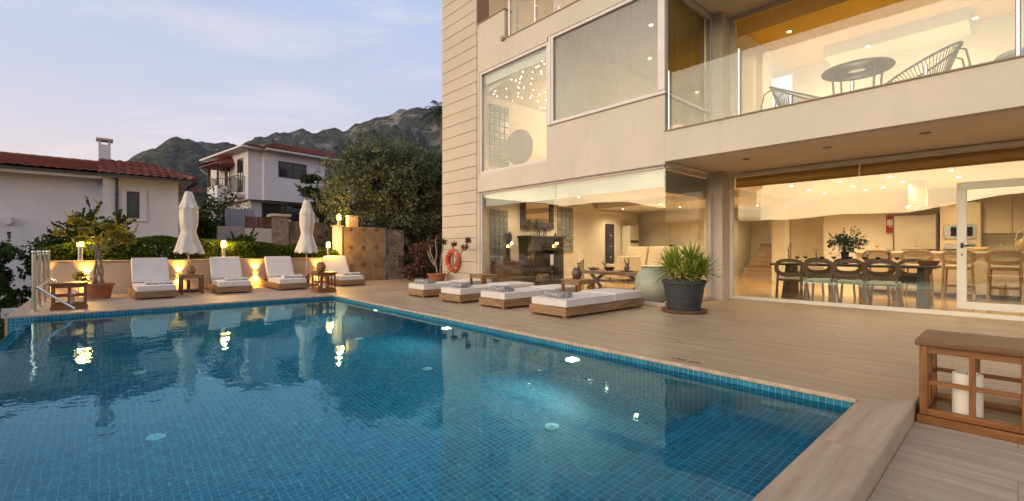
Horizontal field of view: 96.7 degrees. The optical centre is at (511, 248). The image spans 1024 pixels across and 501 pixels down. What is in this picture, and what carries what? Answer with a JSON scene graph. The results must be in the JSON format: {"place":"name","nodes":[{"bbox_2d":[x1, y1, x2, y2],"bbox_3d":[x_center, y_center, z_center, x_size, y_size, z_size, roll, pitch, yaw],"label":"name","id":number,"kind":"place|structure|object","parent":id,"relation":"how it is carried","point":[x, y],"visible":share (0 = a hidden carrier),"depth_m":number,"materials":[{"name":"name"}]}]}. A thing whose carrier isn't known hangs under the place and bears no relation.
{"place":"outdoors","nodes":[
{"label":"outdoors","id":0,"kind":"place"},
{"bbox_2d":[0,137,209,306],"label":"white house","id":1,"kind":"structure","parent":0,"point":[39,194],"depth_m":15.34,"materials":[{"name":"paint"}]},
{"bbox_2d":[127,191,139,217],"bbox_3d":[-13.121,-1.529,15.760,0.342,0.912,0.055,0,0,-42],"label":"window","id":2,"kind":"structure","parent":1,"relation":"in","point":[133,198],"depth_m":15.76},
{"bbox_2d":[5,277,428,335],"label":"pool terrace","id":3,"kind":"structure","parent":0,"point":[122,301],"depth_m":10.33,"materials":[{"name":"stone"}]},
{"bbox_2d":[29,250,77,311],"bbox_3d":[-9.148,0.562,9.196,0.612,1.075,3.051,0,0,-42],"label":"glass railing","id":4,"kind":"object","parent":3,"relation":"on","point":[40,277],"visible":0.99,"depth_m":8.66,"materials":[{"name":"metal"}]},
{"bbox_2d":[49,281,87,310],"bbox_3d":[-8.218,0.858,8.452,0.504,0.485,0.484,0,0,-42],"label":"lantern table","id":5,"kind":"object","parent":3,"relation":"on","point":[69,285],"visible":0.91,"depth_m":8.34,"materials":[{"name":"brown wood"}]},
{"bbox_2d":[71,271,89,297],"bbox_3d":[-9.763,0.797,10.295,0.318,0.608,0.249,0,0,-42],"label":"shrub","id":6,"kind":"object","parent":3,"relation":"on","point":[80,274],"visible":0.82,"depth_m":10.29,"materials":[{"name":"green plant"}]},
{"bbox_2d":[50,198,139,298],"bbox_3d":[-9.300,-0.023,10.200,1.499,2.246,1.406,0,0,-42],"label":"potted ficus","id":7,"kind":"object","parent":3,"relation":"on","point":[99,290],"visible":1,"depth_m":10.06,"materials":[{"name":"plant"}]},
{"bbox_2d":[128,258,177,299],"bbox_3d":[-8.500,0.656,10.747,0.760,0.888,1.950,0,0,-43],"label":"sun lounger","id":8,"kind":"object","parent":3,"relation":"on","point":[148,269],"visible":0.93,"depth_m":10.77,"materials":[{"name":"fabric"}]},
{"bbox_2d":[29,258,325,300],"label":"planter wall","id":9,"kind":"structure","parent":3,"relation":"on","point":[118,272],"depth_m":11.93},
{"bbox_2d":[173,190,203,292],"bbox_3d":[-8.338,-0.210,11.744,0.686,2.620,0.660,0,0,-21],"label":"closed parasol","id":10,"kind":"object","parent":3,"relation":"on","point":[188,242],"visible":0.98,"depth_m":11.59,"materials":[{"name":"fabric"}]},
{"bbox_2d":[178,273,203,294],"bbox_3d":[-7.903,0.860,11.210,0.476,0.480,0.480,0,0,-42],"label":"side table","id":11,"kind":"object","parent":3,"relation":"on","point":[200,276],"visible":0.97,"depth_m":11.15,"materials":[{"name":"brown wood"}]},
{"bbox_2d":[206,257,252,293],"bbox_3d":[-7.509,0.656,12.041,0.760,0.888,1.950,0,0,-41],"label":"sun lounger","id":12,"kind":"object","parent":3,"relation":"on","point":[221,268],"visible":0.91,"depth_m":12.06,"materials":[{"name":"fabric"}]},
{"bbox_2d":[260,256,308,290],"bbox_3d":[-6.535,0.656,12.984,0.760,0.888,1.950,0,0,-42],"label":"sun lounger","id":13,"kind":"object","parent":3,"relation":"on","point":[276,267],"visible":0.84,"depth_m":12.97,"materials":[{"name":"fabric"}]},
{"bbox_2d":[294,198,317,285],"bbox_3d":[-6.179,-0.210,13.676,0.686,2.620,0.660,0,0,33],"label":"closed parasol","id":14,"kind":"object","parent":3,"relation":"on","point":[306,243],"visible":1,"depth_m":13.53,"materials":[{"name":"fabric"}]},
{"bbox_2d":[311,271,336,292],"bbox_3d":[-4.844,0.843,11.714,0.479,0.514,0.523,0,0,-42],"label":"lantern table","id":15,"kind":"object","parent":3,"relation":"on","point":[319,288],"visible":0.99,"depth_m":11.56,"materials":[{"name":"brown wood"}]},
{"bbox_2d":[323,256,364,285],"bbox_3d":[-5.408,0.656,14.361,0.760,0.888,1.950,0,0,-42],"label":"sun lounger","id":16,"kind":"object","parent":3,"relation":"on","point":[338,265],"visible":0.72,"depth_m":14.37,"materials":[{"name":"fabric"}]},
{"bbox_2d":[331,225,403,280],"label":"feature wall","id":17,"kind":"structure","parent":3,"relation":"on","point":[370,253],"depth_m":16.00,"materials":[{"name":"stone"}]},
{"bbox_2d":[345,215,358,226],"bbox_3d":[-5.567,-0.957,15.838,0.380,0.390,0.280,0,0,-42],"label":"stone post","id":18,"kind":"object","parent":17,"relation":"on","point":[351,221],"visible":0.86,"depth_m":15.73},
{"bbox_2d":[396,235,441,280],"bbox_3d":[-3.026,0.355,15.928,1.878,1.747,1.415,0,0,-42],"label":"flowering bush","id":19,"kind":"object","parent":3,"relation":"on","point":[420,267],"visible":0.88,"depth_m":15.70,"materials":[{"name":"red plant"}]},
{"bbox_2d":[424,234,470,281],"bbox_3d":[-1.911,0.317,13.224,0.584,1.567,2.320,0,0,-42],"label":"potted frangipani","id":20,"kind":"object","parent":3,"relation":"on","point":[437,276],"visible":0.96,"depth_m":13.38,"materials":[{"name":"plant"}]},
{"bbox_2d":[128,107,439,229],"bbox_3d":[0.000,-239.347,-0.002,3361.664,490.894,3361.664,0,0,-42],"label":"mountains","id":21,"kind":"structure","parent":0,"point":[179,155],"depth_m":1152.08,"materials":[{"name":"plant"}]},
{"bbox_2d":[0,0,791,160],"label":"sky","id":22,"kind":"structure","parent":0,"point":[139,75],"materials":[{"name":"blue"}]},
{"bbox_2d":[404,234,441,277],"bbox_3d":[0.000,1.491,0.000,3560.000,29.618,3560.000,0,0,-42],"label":"ground","id":23,"kind":"structure","parent":0,"point":[432,270],"depth_m":18.07,"materials":[{"name":"soil"}]},
{"bbox_2d":[0,227,105,308],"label":"fig tree","id":24,"kind":"object","parent":23,"relation":"on","point":[10,299],"visible":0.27,"depth_m":11.34,"materials":[{"name":"green plant"}]},
{"bbox_2d":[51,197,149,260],"bbox_3d":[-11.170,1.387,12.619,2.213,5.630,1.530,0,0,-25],"label":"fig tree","id":25,"kind":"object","parent":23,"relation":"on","point":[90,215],"visible":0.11,"depth_m":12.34,"materials":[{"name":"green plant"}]},
{"bbox_2d":[31,235,338,260],"bbox_3d":[-8.680,0.006,13.103,7.081,0.779,1.161,0,0,-42],"label":"hedge","id":26,"kind":"object","parent":23,"relation":"on","point":[262,249],"visible":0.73,"depth_m":12.12,"materials":[{"name":"green plant"}]},
{"bbox_2d":[196,211,216,249],"bbox_3d":[-14.965,-0.054,21.666,2.128,3.517,1.996,0,0,-42],"label":"garden tree","id":27,"kind":"object","parent":23,"relation":"on","point":[205,226],"visible":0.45,"depth_m":21.64,"materials":[{"name":"green plant"}]},
{"bbox_2d":[191,183,250,239],"bbox_3d":[-16.086,-0.971,24.530,4.709,5.158,3.908,0,0,-42],"label":"garden tree","id":28,"kind":"object","parent":23,"relation":"on","point":[208,212],"visible":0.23,"depth_m":24.10,"materials":[{"name":"green plant"}]},
{"bbox_2d":[217,208,254,246],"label":"garden wall","id":29,"kind":"structure","parent":23,"relation":"on","point":[235,221],"depth_m":22.44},
{"bbox_2d":[226,227,258,257],"bbox_3d":[-10.377,-0.093,17.524,1.525,1.519,1.313,0,0,-21],"label":"garden tree","id":30,"kind":"object","parent":23,"relation":"on","point":[241,237],"visible":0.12,"depth_m":17.46,"materials":[{"name":"green plant"}]},
{"bbox_2d":[244,216,271,248],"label":"railing wall","id":31,"kind":"structure","parent":23,"relation":"on","point":[264,235],"depth_m":19.43,"materials":[{"name":"paint"}]},
{"bbox_2d":[198,142,382,228],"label":"house","id":32,"kind":"structure","parent":23,"relation":"on","point":[260,179],"depth_m":28.18,"materials":[{"name":"paint"}]},
{"bbox_2d":[237,158,242,192],"bbox_3d":[-16.510,-4.475,27.663,0.850,2.050,0.055,0,0,39],"label":"window","id":33,"kind":"structure","parent":32,"relation":"in","point":[239,161],"depth_m":27.64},
{"bbox_2d":[262,203,301,228],"bbox_3d":[-14.506,-1.750,29.036,0.055,2.200,2.750,0,0,39],"label":"window","id":34,"kind":"structure","parent":32,"relation":"in","point":[267,208],"depth_m":28.92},
{"bbox_2d":[278,161,306,178],"bbox_3d":[-13.832,-4.940,28.712,0.055,0.980,1.750,0,0,39],"label":"window","id":35,"kind":"structure","parent":32,"relation":"in","point":[285,169],"depth_m":28.60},
{"bbox_2d":[294,170,355,236],"bbox_3d":[-8.274,-1.500,20.138,2.639,3.810,1.621,0,0,-42],"label":"loquat tree","id":36,"kind":"object","parent":23,"relation":"on","point":[306,179],"visible":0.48,"depth_m":19.73,"materials":[{"name":"green plant"}]},
{"bbox_2d":[315,219,345,249],"bbox_3d":[-6.905,-0.424,18.713,1.587,2.071,2.208,0,0,20],"label":"garden tree","id":37,"kind":"object","parent":23,"relation":"on","point":[323,246],"visible":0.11,"depth_m":18.29,"materials":[{"name":"green plant"}]},
{"bbox_2d":[267,213,410,255],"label":"rubble wall","id":38,"kind":"structure","parent":23,"relation":"on","point":[285,231],"depth_m":19.92,"materials":[{"name":"stone"}]},
{"bbox_2d":[310,132,442,244],"bbox_3d":[-4.561,-2.027,18.211,6.589,5.338,3.749,0,0,-42],"label":"olive tree","id":39,"kind":"object","parent":23,"relation":"on","point":[410,188],"visible":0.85,"depth_m":17.25,"materials":[{"name":"green plant"}]},
{"bbox_2d":[385,219,441,275],"bbox_3d":[-3.649,0.042,18.047,4.394,2.626,1.932,0,0,-42],"label":"ivy bush","id":40,"kind":"object","parent":23,"relation":"on","point":[415,237],"visible":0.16,"depth_m":17.66,"materials":[{"name":"green plant"}]},
{"bbox_2d":[419,100,442,248],"bbox_3d":[-4.929,-5.077,31.910,3.355,10.762,3.349,0,0,-42],"label":"palm tree","id":41,"kind":"object","parent":23,"relation":"on","point":[437,114],"visible":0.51,"depth_m":31.75,"materials":[{"name":"green plant"}]},
{"bbox_2d":[442,0,1023,322],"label":"villa","id":42,"kind":"object","parent":23,"relation":"on","point":[642,114],"visible":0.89,"depth_m":10.42,"materials":[{"name":"paint"}]},
{"bbox_2d":[445,248,460,271],"bbox_3d":[-1.772,0.340,13.582,0.198,0.722,0.722,0,0,-42],"label":"lifebuoy","id":43,"kind":"object","parent":42,"relation":"hanging from","point":[447,261],"visible":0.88,"depth_m":13.53,"materials":[{"name":"plastic"}]},
{"bbox_2d":[488,208,508,273],"bbox_3d":[-0.399,-0.175,13.351,0.780,2.030,0.090,0,0,-42],"label":"glass block window","id":44,"kind":"structure","parent":42,"relation":"in","point":[498,219],"depth_m":13.27,"materials":[{"name":"glass"}]},
{"bbox_2d":[487,101,509,167],"bbox_3d":[-0.395,-3.300,13.355,0.850,1.880,0.090,0,0,-42],"label":"glass block window","id":45,"kind":"structure","parent":42,"relation":"in","point":[498,116],"depth_m":13.27,"materials":[{"name":"glass"}]},
{"bbox_2d":[490,261,523,282],"bbox_3d":[-0.131,0.720,13.128,0.820,0.735,0.560,0,0,-42],"label":"chest","id":46,"kind":"object","parent":42,"relation":"on","point":[506,271],"visible":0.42,"depth_m":12.87,"materials":[{"name":"brown wood"}]},
{"bbox_2d":[503,231,513,260],"bbox_3d":[-0.116,-0.089,13.142,0.280,0.880,0.200,0,0,-42],"label":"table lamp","id":47,"kind":"object","parent":46,"relation":"on","point":[508,238],"visible":0.92,"depth_m":13.08,"materials":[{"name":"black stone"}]},
{"bbox_2d":[480,36,550,173],"bbox_3d":[0.042,-3.570,11.818,0.115,2.960,2.720,0,0,-42],"label":"star room window","id":48,"kind":"structure","parent":42,"relation":"in","point":[547,45],"depth_m":11.58,"materials":[{"name":"metal"}]},
{"bbox_2d":[506,129,532,165],"bbox_3d":[0.204,-2.708,12.665,0.705,1.236,0.382,0,0,24],"label":"oval board","id":49,"kind":"object","parent":42,"relation":"on","point":[519,146],"visible":0.88,"depth_m":12.63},
{"bbox_2d":[520,260,529,281],"bbox_3d":[0.382,0.698,13.186,0.017,0.778,0.625,0,0,28],"label":"fire screen","id":50,"kind":"object","parent":42,"relation":"on","point":[524,271],"visible":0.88,"depth_m":13.19,"materials":[{"name":"metal"}]},
{"bbox_2d":[520,199,554,228],"bbox_3d":[0.818,-1.210,14.375,1.560,1.140,0.105,0,0,-42],"label":"wall mirror","id":51,"kind":"object","parent":42,"relation":"attached to","point":[542,212],"depth_m":14.34,"materials":[{"name":"mirror"}]},
{"bbox_2d":[517,235,565,285],"bbox_3d":[1.070,0.342,14.141,1.800,1.490,0.800,0,0,-42],"label":"fireplace","id":52,"kind":"object","parent":42,"relation":"on","point":[537,251],"visible":0.91,"depth_m":14.29,"materials":[{"name":"black stone"}]},
{"bbox_2d":[555,205,572,252],"bbox_3d":[1.772,-0.650,15.304,0.880,1.580,0.090,0,0,-42],"label":"glass block window","id":53,"kind":"structure","parent":42,"relation":"in","point":[563,214],"depth_m":15.29,"materials":[{"name":"glass"}]},
{"bbox_2d":[480,165,712,306],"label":"window","id":54,"kind":"structure","parent":42,"relation":"in","point":[710,178],"depth_m":9.90,"materials":[{"name":"metal"}]},
{"bbox_2d":[551,0,667,123],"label":"curtained window","id":55,"kind":"structure","parent":42,"relation":"in","point":[662,4],"depth_m":9.23,"materials":[{"name":"metal"}]},
{"bbox_2d":[606,224,613,263],"bbox_3d":[3.658,-0.040,16.945,0.480,1.780,0.085,0,0,-42],"label":"art panel","id":56,"kind":"object","parent":42,"relation":"attached to","point":[609,243],"visible":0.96,"depth_m":16.89,"materials":[{"name":"black stone"}]},
{"bbox_2d":[581,269,638,289],"bbox_3d":[2.846,0.857,12.464,0.840,0.519,1.870,0,0,-42],"label":"rustic table","id":57,"kind":"object","parent":42,"relation":"on","point":[602,273],"visible":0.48,"depth_m":12.39,"materials":[{"name":"brown wood"}]},
{"bbox_2d":[606,256,641,279],"bbox_3d":[3.804,0.657,15.489,0.980,0.860,0.860,0,0,-12],"label":"armchair","id":58,"kind":"object","parent":42,"relation":"on","point":[635,264],"visible":0.56,"depth_m":15.08,"materials":[{"name":"fabric"}]},
{"bbox_2d":[622,225,638,255],"bbox_3d":[4.558,0.097,17.515,0.600,1.980,0.366,0,0,-42],"label":"air conditioner","id":59,"kind":"object","parent":42,"relation":"on","point":[630,235],"visible":0.5,"depth_m":17.34,"materials":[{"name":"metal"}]},
{"bbox_2d":[634,266,670,302],"bbox_3d":[2.905,0.724,9.363,0.750,0.727,0.750,0,0,-42],"label":"jar","id":60,"kind":"object","parent":42,"relation":"on","point":[648,286],"visible":0.66,"depth_m":9.09,"materials":[{"name":"ceramic"}]},
{"bbox_2d":[649,224,669,246],"bbox_3d":[5.665,0.062,17.533,0.090,2.050,0.840,0,0,-42],"label":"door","id":61,"kind":"structure","parent":42,"relation":"attached to","point":[659,234],"depth_m":17.51,"materials":[{"name":"wood"}]},
{"bbox_2d":[614,246,705,279],"bbox_3d":[5.077,0.498,15.726,1.020,1.178,3.080,0,0,-42],"label":"sofa","id":62,"kind":"object","parent":42,"relation":"on","point":[647,255],"visible":0.28,"depth_m":16.01,"materials":[{"name":"fabric"}]},
{"bbox_2d":[670,0,711,120],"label":"balcony side window","id":63,"kind":"structure","parent":42,"relation":"in","point":[689,3],"depth_m":9.91,"materials":[{"name":"metal"}]},
{"bbox_2d":[730,0,793,115],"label":"balcony window","id":64,"kind":"structure","parent":42,"relation":"in","point":[777,3],"depth_m":10.01,"materials":[{"name":"metal"}]},
{"bbox_2d":[761,86,818,109],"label":"string chair","id":65,"kind":"object","parent":42,"relation":"on","point":[776,96],"visible":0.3,"depth_m":8.11,"materials":[{"name":"metal"}]},
{"bbox_2d":[774,259,809,299],"bbox_3d":[6.003,0.646,9.727,0.530,0.888,0.570,0,0,-42],"label":"dining chair","id":66,"kind":"object","parent":42,"relation":"on","point":[791,277],"visible":0.93,"depth_m":9.62,"materials":[{"name":"brown wood"}]},
{"bbox_2d":[799,257,830,296],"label":"dining chair","id":67,"kind":"object","parent":42,"relation":"on","point":[828,269],"visible":0.28,"depth_m":10.74,"materials":[{"name":"brown wood"}]},
{"bbox_2d":[802,259,839,301],"bbox_3d":[6.326,0.646,9.292,0.530,0.888,0.570,0,0,-42],"label":"dining chair","id":68,"kind":"object","parent":42,"relation":"on","point":[821,278],"visible":0.94,"depth_m":9.21,"materials":[{"name":"brown wood"}]},
{"bbox_2d":[828,258,861,298],"bbox_3d":[7.516,0.646,10.281,0.530,0.888,0.570,0,0,-42],"label":"dining chair","id":69,"kind":"object","parent":42,"relation":"on","point":[858,270],"visible":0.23,"depth_m":10.29,"materials":[{"name":"brown wood"}]},
{"bbox_2d":[831,260,869,303],"bbox_3d":[6.645,0.646,8.893,0.530,0.888,0.570,0,0,-42],"label":"dining chair","id":70,"kind":"object","parent":42,"relation":"on","point":[847,279],"visible":0.92,"depth_m":8.82,"materials":[{"name":"brown wood"}]},
{"bbox_2d":[770,262,940,307],"bbox_3d":[7.120,0.705,9.610,0.900,0.765,2.770,0,0,-42],"label":"dining table","id":71,"kind":"object","parent":42,"relation":"on","point":[924,299],"visible":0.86,"depth_m":8.87,"materials":[{"name":"black wood"}]},
{"bbox_2d":[826,226,870,263],"bbox_3d":[7.206,-0.088,9.896,0.725,0.818,0.766,0,0,12],"label":"leafy vase","id":72,"kind":"object","parent":71,"relation":"on","point":[844,241],"visible":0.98,"depth_m":9.78,"materials":[{"name":"green plant"}]},
{"bbox_2d":[821,57,895,93],"bbox_3d":[5.444,-2.473,7.181,0.936,0.747,0.936,0,0,-42],"label":"balcony table","id":73,"kind":"object","parent":42,"relation":"on","point":[873,67],"visible":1,"depth_m":7.12,"materials":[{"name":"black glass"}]},
{"bbox_2d":[730,140,1023,320],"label":"dining window","id":74,"kind":"structure","parent":42,"relation":"in","point":[1013,143],"depth_m":8.29,"materials":[{"name":"beige glass"}]},
{"bbox_2d":[862,250,892,295],"bbox_3d":[8.753,0.555,10.856,0.531,1.067,0.570,0,0,-42],"label":"bar stool","id":75,"kind":"object","parent":42,"relation":"on","point":[864,254],"visible":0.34,"depth_m":10.69,"materials":[{"name":"brown wood"}]},
{"bbox_2d":[860,258,895,300],"bbox_3d":[7.903,0.646,9.850,0.530,0.888,0.570,0,0,-42],"label":"dining chair","id":76,"kind":"object","parent":42,"relation":"on","point":[891,271],"visible":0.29,"depth_m":9.86,"materials":[{"name":"brown wood"}]},
{"bbox_2d":[862,260,903,306],"bbox_3d":[6.943,0.646,8.502,0.530,0.888,0.570,0,0,-42],"label":"dining chair","id":77,"kind":"object","parent":42,"relation":"on","point":[883,281],"visible":0.98,"depth_m":8.39,"materials":[{"name":"brown wood"}]},
{"bbox_2d":[886,215,892,232],"bbox_3d":[11.164,-0.747,13.404,0.053,0.520,0.230,0,0,-42],"label":"fire blanket","id":78,"kind":"object","parent":42,"relation":"attached to","point":[889,223],"visible":0.56,"depth_m":13.41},
{"bbox_2d":[895,259,932,300],"bbox_3d":[8.291,0.646,9.418,0.530,0.888,0.570,0,0,-42],"label":"dining chair","id":79,"kind":"object","parent":42,"relation":"on","point":[901,262],"visible":0.2,"depth_m":9.61,"materials":[{"name":"brown wood"}]},
{"bbox_2d":[893,213,939,250],"bbox_3d":[11.295,0.057,12.711,0.745,2.060,0.940,0,0,-42],"label":"door frame","id":80,"kind":"object","parent":42,"relation":"on","point":[910,231],"visible":0.21,"depth_m":12.46,"materials":[{"name":"wood"}]},
{"bbox_2d":[900,250,934,296],"bbox_3d":[9.221,0.555,10.335,0.531,1.067,0.570,0,0,-42],"label":"bar stool","id":81,"kind":"object","parent":42,"relation":"on","point":[929,253],"visible":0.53,"depth_m":10.30,"materials":[{"name":"brown wood"}]},
{"bbox_2d":[906,180,929,210],"bbox_3d":[9.848,-1.298,11.033,0.400,0.695,0.400,0,0,-42],"label":"cooker hood","id":82,"kind":"object","parent":42,"relation":"attached to","point":[917,194],"visible":1,"depth_m":10.94,"materials":[{"name":"metal"}]},
{"bbox_2d":[886,41,970,82],"bbox_3d":[6.199,-2.547,6.868,0.990,0.899,0.774,0,0,40],"label":"string chair","id":83,"kind":"object","parent":42,"relation":"on","point":[952,56],"visible":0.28,"depth_m":6.59,"materials":[{"name":"metal"}]},
{"bbox_2d":[852,251,1023,300],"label":"bar counter","id":84,"kind":"object","parent":42,"relation":"on","point":[1006,278],"visible":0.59,"depth_m":9.98,"materials":[{"name":"wood"}]},
{"bbox_2d":[1014,229,1023,250],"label":"glass flagon","id":85,"kind":"object","parent":84,"relation":"on","point":[1019,245],"visible":0.98,"depth_m":9.55,"materials":[{"name":"glass"}]},
{"bbox_2d":[939,250,976,300],"bbox_3d":[9.663,0.555,9.845,0.531,1.067,0.570,0,0,-42],"label":"bar stool","id":86,"kind":"object","parent":42,"relation":"on","point":[971,261],"visible":0.84,"depth_m":9.79,"materials":[{"name":"brown wood"}]},
{"bbox_2d":[940,202,981,250],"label":"oven tower","id":87,"kind":"structure","parent":42,"relation":"on","point":[948,225],"depth_m":11.94,"materials":[{"name":"wood"}]},
{"bbox_2d":[957,178,1023,312],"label":"door","id":88,"kind":"structure","parent":42,"relation":"in","point":[962,187],"depth_m":7.28,"materials":[{"name":"white metal"}]},
{"bbox_2d":[978,192,1023,233],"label":"wall cabinets","id":89,"kind":"object","parent":42,"relation":"attached to","point":[996,213],"depth_m":11.51,"materials":[{"name":"wood"}]},
{"bbox_2d":[978,193,1011,233],"bbox_3d":[12.447,-0.900,11.724,0.390,1.000,0.592,0,0,-42],"label":"cabinet door","id":90,"kind":"structure","parent":89,"relation":"in","point":[996,209],"depth_m":11.57,"materials":[{"name":"wood"}]},
{"bbox_2d":[1013,192,1023,232],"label":"cabinet door","id":91,"kind":"structure","parent":89,"relation":"in","point":[1018,198],"depth_m":11.29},
{"bbox_2d":[984,250,1023,303],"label":"bar stool","id":92,"kind":"object","parent":42,"relation":"on","point":[1019,262],"visible":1,"depth_m":9.23,"materials":[{"name":"brown wood"}]},
{"bbox_2d":[994,47,1023,59],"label":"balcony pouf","id":93,"kind":"object","parent":42,"relation":"on","point":[1010,53],"visible":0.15,"depth_m":5.75,"materials":[{"name":"white fabric"}]},
{"bbox_2d":[0,298,848,500],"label":"pool water","id":94,"kind":"structure","parent":0,"point":[331,399],"depth_m":3.20,"materials":[{"name":"liquid"}]},
{"bbox_2d":[8,296,853,407],"bbox_3d":[-2.831,2.005,5.362,5.260,1.750,10.180,0,0,-42],"label":"pool basin","id":95,"kind":"object","parent":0,"point":[13,323],"visible":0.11,"depth_m":5.64,"materials":[{"name":"blue tile"}]},
{"bbox_2d":[34,295,856,402],"bbox_3d":[-2.718,1.114,5.484,4.990,0.036,10.210,0,0,-42],"label":"pool coping","id":96,"kind":"object","parent":95,"relation":"on","point":[770,383],"visible":0.87,"depth_m":5.14,"materials":[{"name":"stone"}]},
{"bbox_2d":[751,399,916,500],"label":"pool kerb","id":97,"kind":"structure","parent":95,"relation":"attached to","point":[849,453],"depth_m":2.43,"materials":[{"name":"stone"}]},
{"bbox_2d":[338,290,1023,412],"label":"deck","id":98,"kind":"structure","parent":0,"point":[858,354],"depth_m":5.72,"materials":[{"name":"wood"}]},
{"bbox_2d":[407,279,491,297],"bbox_3d":[-1.486,0.936,11.182,2.042,0.328,0.720,0,0,-42],"label":"sun lounger","id":99,"kind":"object","parent":98,"relation":"on","point":[423,290],"visible":0.64,"depth_m":10.54,"materials":[{"name":"fabric"}]},
{"bbox_2d":[469,273,497,284],"bbox_3d":[-0.682,0.850,10.925,0.495,0.499,0.499,0,0,-42],"label":"side table","id":100,"kind":"object","parent":98,"relation":"on","point":[483,277],"visible":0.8,"depth_m":10.79,"materials":[{"name":"brown wood"}]},
{"bbox_2d":[439,281,533,303],"bbox_3d":[-0.494,0.936,10.151,2.220,0.328,0.720,0,0,-43],"label":"sun lounger","id":101,"kind":"object","parent":98,"relation":"on","point":[459,295],"visible":0.69,"depth_m":9.48,"materials":[{"name":"fabric"}]},
{"bbox_2d":[479,284,581,308],"bbox_3d":[0.438,0.936,9.264,2.220,0.328,0.760,0,0,-41],"label":"sun lounger","id":102,"kind":"object","parent":98,"relation":"on","point":[517,297],"visible":0.79,"depth_m":8.63,"materials":[{"name":"fabric"}]},
{"bbox_2d":[488,286,513,291],"bbox_3d":[-0.206,0.751,8.738,0.273,0.097,0.464,0,0,-40],"label":"towel","id":103,"kind":"object","parent":102,"relation":"on","point":[503,288],"visible":1,"depth_m":8.60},
{"bbox_2d":[561,278,595,291],"bbox_3d":[1.327,0.850,9.140,0.495,0.499,0.499,0,0,-42],"label":"side table","id":104,"kind":"object","parent":98,"relation":"on","point":[577,283],"visible":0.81,"depth_m":9.02,"materials":[{"name":"brown wood"}]},
{"bbox_2d":[529,288,643,318],"bbox_3d":[1.394,0.936,8.186,2.220,0.328,0.830,0,0,-42],"label":"sun lounger","id":105,"kind":"object","parent":98,"relation":"on","point":[590,301],"visible":0.98,"depth_m":7.69,"materials":[{"name":"fabric"}]},
{"bbox_2d":[543,291,572,297],"bbox_3d":[0.764,0.752,7.646,0.275,0.096,0.466,0,0,-34],"label":"towel","id":106,"kind":"object","parent":105,"relation":"on","point":[561,294],"visible":1,"depth_m":7.51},
{"bbox_2d":[651,240,723,313],"bbox_3d":[3.071,0.457,7.948,1.358,1.287,1.088,0,0,1],"label":"potted yucca","id":107,"kind":"object","parent":98,"relation":"on","point":[684,294],"visible":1,"depth_m":7.82,"materials":[{"name":"plant"}]},
{"bbox_2d":[741,243,790,278],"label":"staircase","id":108,"kind":"structure","parent":0,"point":[759,266],"depth_m":17.70,"materials":[{"name":"wood"}]},
{"bbox_2d":[917,260,939,265],"bbox_3d":[8.036,0.273,8.786,0.419,0.101,0.339,0,0,-42],"label":"basket","id":109,"kind":"object","parent":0,"point":[928,263],"visible":1,"depth_m":8.67,"materials":[{"name":"wicker"}]},
{"bbox_2d":[868,421,1023,500],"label":"path","id":110,"kind":"structure","parent":0,"point":[928,462],"depth_m":2.54,"materials":[{"name":"wood"}]},
{"bbox_2d":[915,329,1023,444],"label":"lantern table","id":111,"kind":"object","parent":110,"relation":"on","point":[1001,421],"visible":0.95,"depth_m":3.13,"materials":[{"name":"brown wood"}]},
{"bbox_2d":[952,370,983,417],"bbox_3d":[3.153,1.002,3.150,0.158,0.307,0.157,0,0,-42],"label":"candle","id":112,"kind":"object","parent":111,"relation":"on","point":[960,401],"visible":0.69,"depth_m":3.11,"materials":[{"name":"wax"}]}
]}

